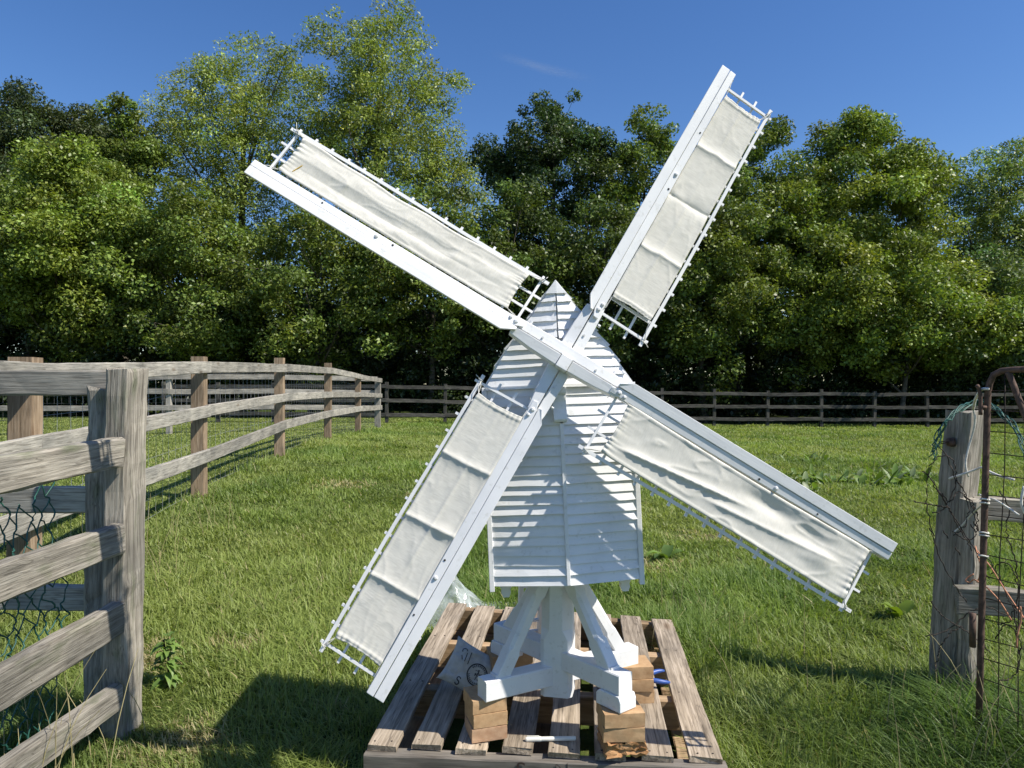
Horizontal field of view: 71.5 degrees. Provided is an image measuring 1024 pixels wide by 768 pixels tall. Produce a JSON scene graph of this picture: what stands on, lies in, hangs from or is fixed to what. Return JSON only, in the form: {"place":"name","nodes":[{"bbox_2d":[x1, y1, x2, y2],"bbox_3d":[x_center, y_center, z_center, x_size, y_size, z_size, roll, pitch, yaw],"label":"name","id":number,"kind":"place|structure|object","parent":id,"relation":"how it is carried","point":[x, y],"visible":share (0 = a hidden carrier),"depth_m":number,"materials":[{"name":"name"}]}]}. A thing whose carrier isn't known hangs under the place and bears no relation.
{"place":"outdoors","nodes":[
{"label":"outdoors","id":0,"kind":"place"},
{"bbox_2d":[0,388,1023,767],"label":"ground","id":1,"kind":"structure","parent":0,"point":[586,740],"depth_m":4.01,"materials":[{"name":"green plant"}]},
{"bbox_2d":[0,368,148,767],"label":"fence","id":2,"kind":"object","parent":1,"relation":"on","point":[105,551],"visible":1,"depth_m":2.33,"materials":[{"name":"grey wood"}]},
{"bbox_2d":[0,75,168,356],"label":"broadleaf tree","id":3,"kind":"object","parent":1,"relation":"on","point":[21,117],"visible":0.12,"depth_m":33.92,"materials":[{"name":"green plant"}]},
{"bbox_2d":[0,130,196,415],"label":"broadleaf tree","id":4,"kind":"object","parent":1,"relation":"on","point":[44,241],"visible":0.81,"depth_m":26.49,"materials":[{"name":"green plant"}]},
{"bbox_2d":[77,91,182,361],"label":"broadleaf tree","id":5,"kind":"object","parent":1,"relation":"on","point":[145,155],"visible":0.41,"depth_m":32.35,"materials":[{"name":"green plant"}]},
{"bbox_2d":[149,631,186,694],"bbox_3d":[-1.329,1.076,2.741,0.130,0.223,0.135,0,0,0],"label":"nettle plant","id":6,"kind":"object","parent":1,"relation":"on","point":[170,675],"visible":0.98,"depth_m":2.73,"materials":[{"name":"green plant"}]},
{"bbox_2d":[77,176,291,403],"bbox_3d":[-12.534,-3.433,27.734,7.340,9.693,6.912,0,0,-25],"label":"broadleaf tree","id":7,"kind":"object","parent":1,"relation":"on","point":[199,333],"visible":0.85,"depth_m":26.50,"materials":[{"name":"green plant"}]},
{"bbox_2d":[0,374,377,433],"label":"paddock fence","id":8,"kind":"object","parent":1,"relation":"on","point":[169,392],"visible":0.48,"depth_m":16.98,"materials":[{"name":"grey wood"}]},
{"bbox_2d":[0,356,381,614],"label":"paddock fence","id":9,"kind":"object","parent":1,"relation":"on","point":[25,422],"visible":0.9,"depth_m":6.44,"materials":[{"name":"grey wood"}]},
{"bbox_2d":[135,29,339,395],"bbox_3d":[-13.770,-8.424,36.866,9.402,19.667,9.032,0,0,43],"label":"broadleaf tree","id":10,"kind":"object","parent":1,"relation":"on","point":[242,136],"visible":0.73,"depth_m":35.70,"materials":[{"name":"green plant"}]},
{"bbox_2d":[212,205,440,411],"bbox_3d":[-7.482,-2.858,27.381,8.264,8.553,6.424,0,0,27],"label":"broadleaf tree","id":11,"kind":"object","parent":1,"relation":"on","point":[268,290],"visible":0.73,"depth_m":26.36,"materials":[{"name":"green plant"}]},
{"bbox_2d":[265,0,493,404],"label":"broadleaf tree","id":12,"kind":"object","parent":1,"relation":"on","point":[377,116],"visible":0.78,"depth_m":33.99,"materials":[{"name":"green plant"}]},
{"bbox_2d":[333,183,522,413],"bbox_3d":[-3.146,-3.168,27.366,7.321,9.203,6.343,0,0,-13],"label":"broadleaf tree","id":13,"kind":"object","parent":1,"relation":"on","point":[450,328],"visible":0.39,"depth_m":26.38,"materials":[{"name":"green plant"}]},
{"bbox_2d":[443,582,487,605],"bbox_3d":[-0.203,1.037,3.500,0.591,0.228,0.360,0,0,0],"label":"polythene sheet","id":14,"kind":"object","parent":1,"relation":"on","point":[453,584],"visible":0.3,"depth_m":3.41,"materials":[{"name":"white"}]},
{"bbox_2d":[0,290,1023,424],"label":"undergrowth","id":15,"kind":"object","parent":1,"relation":"on","point":[405,362],"visible":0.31,"depth_m":27.69,"materials":[{"name":"green plant"}]},
{"bbox_2d":[0,221,1023,415],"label":"wood beyond","id":16,"kind":"object","parent":1,"relation":"on","point":[10,342],"visible":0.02,"depth_m":35.01,"materials":[{"name":"green plant"}]},
{"bbox_2d":[0,435,1023,767],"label":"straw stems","id":17,"kind":"object","parent":1,"relation":"on","point":[652,641],"visible":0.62,"depth_m":2.22,"materials":[{"name":"green plant"}]},
{"bbox_2d":[438,178,586,369],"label":"broadleaf tree","id":18,"kind":"object","parent":1,"relation":"on","point":[556,242],"visible":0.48,"depth_m":27.52,"materials":[{"name":"green plant"}]},
{"bbox_2d":[464,88,620,315],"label":"broadleaf tree","id":19,"kind":"object","parent":1,"relation":"on","point":[573,139],"visible":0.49,"depth_m":30.89,"materials":[{"name":"green plant"}]},
{"bbox_2d":[363,603,727,767],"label":"pallet","id":20,"kind":"object","parent":1,"relation":"on","point":[426,707],"visible":0.59,"depth_m":2.22,"materials":[{"name":"brown wood"}]},
{"bbox_2d":[436,635,490,690],"bbox_3d":[-0.135,0.949,2.359,0.185,0.150,0.078,30,-28,1],"label":"calico bag","id":21,"kind":"object","parent":20,"relation":"on","point":[467,664],"visible":0.74,"depth_m":2.33,"materials":[{"name":"beige fabric"}]},
{"bbox_2d":[465,714,506,742],"bbox_3d":[-0.077,0.997,2.073,0.104,0.039,0.106,0,0,-15],"label":"wood block","id":22,"kind":"object","parent":20,"relation":"on","point":[498,732],"visible":0.62,"depth_m":2.02,"materials":[{"name":"brown wood"}]},
{"bbox_2d":[465,703,507,728],"bbox_3d":[-0.076,0.958,2.075,0.102,0.038,0.106,0,0,-18],"label":"wood block","id":23,"kind":"object","parent":22,"relation":"on","point":[485,720],"visible":0.67,"depth_m":2.03,"materials":[{"name":"beige wood"}]},
{"bbox_2d":[463,685,506,714],"bbox_3d":[-0.080,0.918,2.077,0.102,0.039,0.106,0,0,-19],"label":"wood block","id":24,"kind":"object","parent":23,"relation":"on","point":[476,704],"visible":0.66,"depth_m":2.03,"materials":[{"name":"beige wood"}]},
{"bbox_2d":[525,735,575,741],"bbox_3d":[0.110,1.007,2.020,0.143,0.017,0.014,-1,0,0],"label":"paint pen","id":25,"kind":"object","parent":20,"relation":"on","point":[537,738],"visible":1,"depth_m":2.02,"materials":[{"name":"white plastic"}]},
{"bbox_2d":[597,727,648,758],"bbox_3d":[0.305,0.994,1.985,0.124,0.053,0.124,0,0,-6],"label":"wood block","id":26,"kind":"object","parent":20,"relation":"on","point":[621,749],"visible":0.51,"depth_m":1.94,"materials":[{"name":"brown wood"}]},
{"bbox_2d":[597,715,644,742],"bbox_3d":[0.303,0.955,1.984,0.115,0.038,0.106,0,0,-2],"label":"wood block","id":27,"kind":"object","parent":26,"relation":"on","point":[633,734],"visible":0.6,"depth_m":1.93,"materials":[{"name":"beige wood"}]},
{"bbox_2d":[596,700,644,728],"bbox_3d":[0.302,0.915,1.984,0.113,0.039,0.106,0,0,-6],"label":"wood block","id":28,"kind":"object","parent":27,"relation":"on","point":[611,719],"visible":0.69,"depth_m":1.93,"materials":[{"name":"beige wood"}]},
{"bbox_2d":[635,692,654,703],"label":"wood block","id":29,"kind":"object","parent":20,"relation":"on","point":[644,697],"visible":0.27,"depth_m":2.25,"materials":[{"name":"beige wood"}]},
{"bbox_2d":[632,679,653,691],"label":"wood block","id":30,"kind":"object","parent":29,"relation":"on","point":[642,685],"visible":0.33,"depth_m":2.25,"materials":[{"name":"beige wood"}]},
{"bbox_2d":[623,655,653,678],"bbox_3d":[0.393,0.916,2.301,0.105,0.038,0.101,0,0,-5],"label":"wood block","id":31,"kind":"object","parent":30,"relation":"on","point":[643,668],"visible":0.55,"depth_m":2.25,"materials":[{"name":"beige wood"}]},
{"bbox_2d":[653,669,669,683],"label":"pliers","id":32,"kind":"object","parent":20,"relation":"on","point":[657,680],"visible":0.49,"depth_m":2.37,"materials":[{"name":"blue plastic"}]},
{"bbox_2d":[161,382,1023,427],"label":"back fence","id":33,"kind":"object","parent":1,"relation":"on","point":[874,407],"visible":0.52,"depth_m":24.81,"materials":[{"name":"grey wood"}]},
{"bbox_2d":[527,191,682,372],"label":"broadleaf tree","id":34,"kind":"object","parent":1,"relation":"on","point":[589,256],"visible":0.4,"depth_m":26.95,"materials":[{"name":"green plant"}]},
{"bbox_2d":[570,102,705,384],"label":"broadleaf tree","id":35,"kind":"object","parent":1,"relation":"on","point":[625,154],"visible":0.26,"depth_m":31.23,"materials":[{"name":"green plant"}]},
{"bbox_2d":[645,544,688,558],"bbox_3d":[1.027,1.127,4.762,0.313,0.082,0.141,0,0,-30],"label":"dock plant","id":36,"kind":"object","parent":1,"relation":"on","point":[668,551],"visible":0.97,"depth_m":4.77,"materials":[{"name":"green plant"}]},
{"bbox_2d":[617,189,815,422],"bbox_3d":[7.753,-3.045,27.437,7.106,9.440,6.099,0,0,30],"label":"broadleaf tree","id":37,"kind":"object","parent":1,"relation":"on","point":[724,254],"visible":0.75,"depth_m":26.26,"materials":[{"name":"green plant"}]},
{"bbox_2d":[659,114,805,417],"bbox_3d":[9.558,-5.010,30.808,7.212,13.401,5.835,0,0,0],"label":"broadleaf tree","id":38,"kind":"object","parent":1,"relation":"on","point":[743,188],"visible":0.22,"depth_m":30.20,"materials":[{"name":"green plant"}]},
{"bbox_2d":[709,176,899,421],"bbox_3d":[11.590,-3.239,28.091,6.360,9.824,5.944,0,0,36],"label":"broadleaf tree","id":39,"kind":"object","parent":1,"relation":"on","point":[834,252],"visible":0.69,"depth_m":26.86,"materials":[{"name":"green plant"}]},
{"bbox_2d":[791,471,823,491],"bbox_3d":[3.067,1.119,8.002,0.926,0.282,0.762,0,0,0],"label":"dock plant","id":40,"kind":"object","parent":1,"relation":"on","point":[804,482],"visible":0.17,"depth_m":7.82,"materials":[{"name":"green plant"}]},
{"bbox_2d":[779,448,836,461],"bbox_3d":[4.662,1.146,11.181,0.929,0.263,0.769,0,0,27],"label":"dock plant","id":41,"kind":"object","parent":1,"relation":"on","point":[815,456],"visible":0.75,"depth_m":11.18,"materials":[{"name":"green plant"}]},
{"bbox_2d":[780,463,849,485],"bbox_3d":[3.663,1.113,8.706,0.835,0.265,0.947,0,0,-22],"label":"dock plant","id":42,"kind":"object","parent":1,"relation":"on","point":[817,478],"visible":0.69,"depth_m":8.60,"materials":[{"name":"green plant"}]},
{"bbox_2d":[768,104,970,417],"bbox_3d":[14.601,-5.046,30.428,7.844,13.470,7.423,0,0,-37],"label":"broadleaf tree","id":43,"kind":"object","parent":1,"relation":"on","point":[907,181],"visible":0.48,"depth_m":28.76,"materials":[{"name":"green plant"}]},
{"bbox_2d":[838,469,914,488],"bbox_3d":[4.276,1.097,8.376,0.824,0.302,0.853,0,0,36],"label":"dock plant","id":44,"kind":"object","parent":1,"relation":"on","point":[879,477],"visible":0.79,"depth_m":8.24,"materials":[{"name":"green plant"}]},
{"bbox_2d":[881,600,913,616],"bbox_3d":[1.959,1.154,3.636,0.215,0.080,0.121,0,0,-34],"label":"dock plant","id":45,"kind":"object","parent":1,"relation":"on","point":[906,606],"visible":1,"depth_m":3.64,"materials":[{"name":"green plant"}]},
{"bbox_2d":[862,463,938,481],"bbox_3d":[4.900,1.094,8.947,0.972,0.259,0.940,0,0,0],"label":"dock plant","id":46,"kind":"object","parent":1,"relation":"on","point":[912,472],"visible":0.68,"depth_m":8.91,"materials":[{"name":"green plant"}]},
{"bbox_2d":[799,229,1023,423],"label":"broadleaf tree","id":47,"kind":"object","parent":1,"relation":"on","point":[930,326],"visible":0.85,"depth_m":25.74,"materials":[{"name":"green plant"}]},
{"bbox_2d":[910,243,1023,422],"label":"broadleaf tree","id":48,"kind":"object","parent":1,"relation":"on","point":[1003,274],"visible":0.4,"depth_m":26.92,"materials":[{"name":"green plant"}]},
{"bbox_2d":[928,410,1023,691],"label":"gate post","id":49,"kind":"object","parent":1,"relation":"on","point":[950,603],"visible":0.69,"depth_m":2.68,"materials":[{"name":"grey wood"}]},
{"bbox_2d":[931,135,1023,415],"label":"broadleaf tree","id":50,"kind":"object","parent":1,"relation":"on","point":[1001,206],"visible":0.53,"depth_m":31.41,"materials":[{"name":"green plant"}]},
{"bbox_2d":[969,366,1023,757],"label":"gate","id":51,"kind":"structure","parent":1,"relation":"on","point":[986,407],"depth_m":2.29,"materials":[{"name":"metal"}]},
{"bbox_2d":[913,399,1023,680],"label":"wire tangle","id":52,"kind":"object","parent":51,"relation":"attached to","point":[954,412],"visible":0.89,"depth_m":2.45,"materials":[{"name":"metal"}]},
{"bbox_2d":[948,387,1023,557],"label":"white string","id":53,"kind":"object","parent":51,"relation":"attached to","point":[967,472],"visible":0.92,"depth_m":2.39,"materials":[{"name":"white fabric"}]},
{"bbox_2d":[965,546,1023,647],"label":"orange twine","id":54,"kind":"object","parent":51,"relation":"attached to","point":[1020,612],"visible":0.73,"depth_m":2.29,"materials":[{"name":"orange fabric"}]},
{"bbox_2d":[0,0,1023,384],"label":"sky","id":55,"kind":"structure","parent":0,"point":[951,72],"materials":[{"name":"blue"}]},
{"bbox_3d":[-0.010,0.981,2.391,0.143,0.058,0.102,0,0,-14],"label":"brick","id":56,"kind":"object","parent":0,"visible":0},
{"bbox_2d":[486,646,532,671],"bbox_3d":[-0.009,0.922,2.392,0.139,0.057,0.101,0,0,-14],"label":"wood block","id":57,"kind":"object","parent":56,"relation":"on","point":[524,659],"visible":0.3,"depth_m":2.35,"materials":[{"name":"brown wood"}]},
{"bbox_2d":[244,65,897,713],"bbox_3d":[0.148,0.010,2.187,1.724,1.867,0.876,0,0,0],"label":"model windmill","id":58,"kind":"object","parent":57,"relation":"on","point":[566,433],"visible":1,"depth_m":1.93,"materials":[{"name":"white paint"}]}
]}

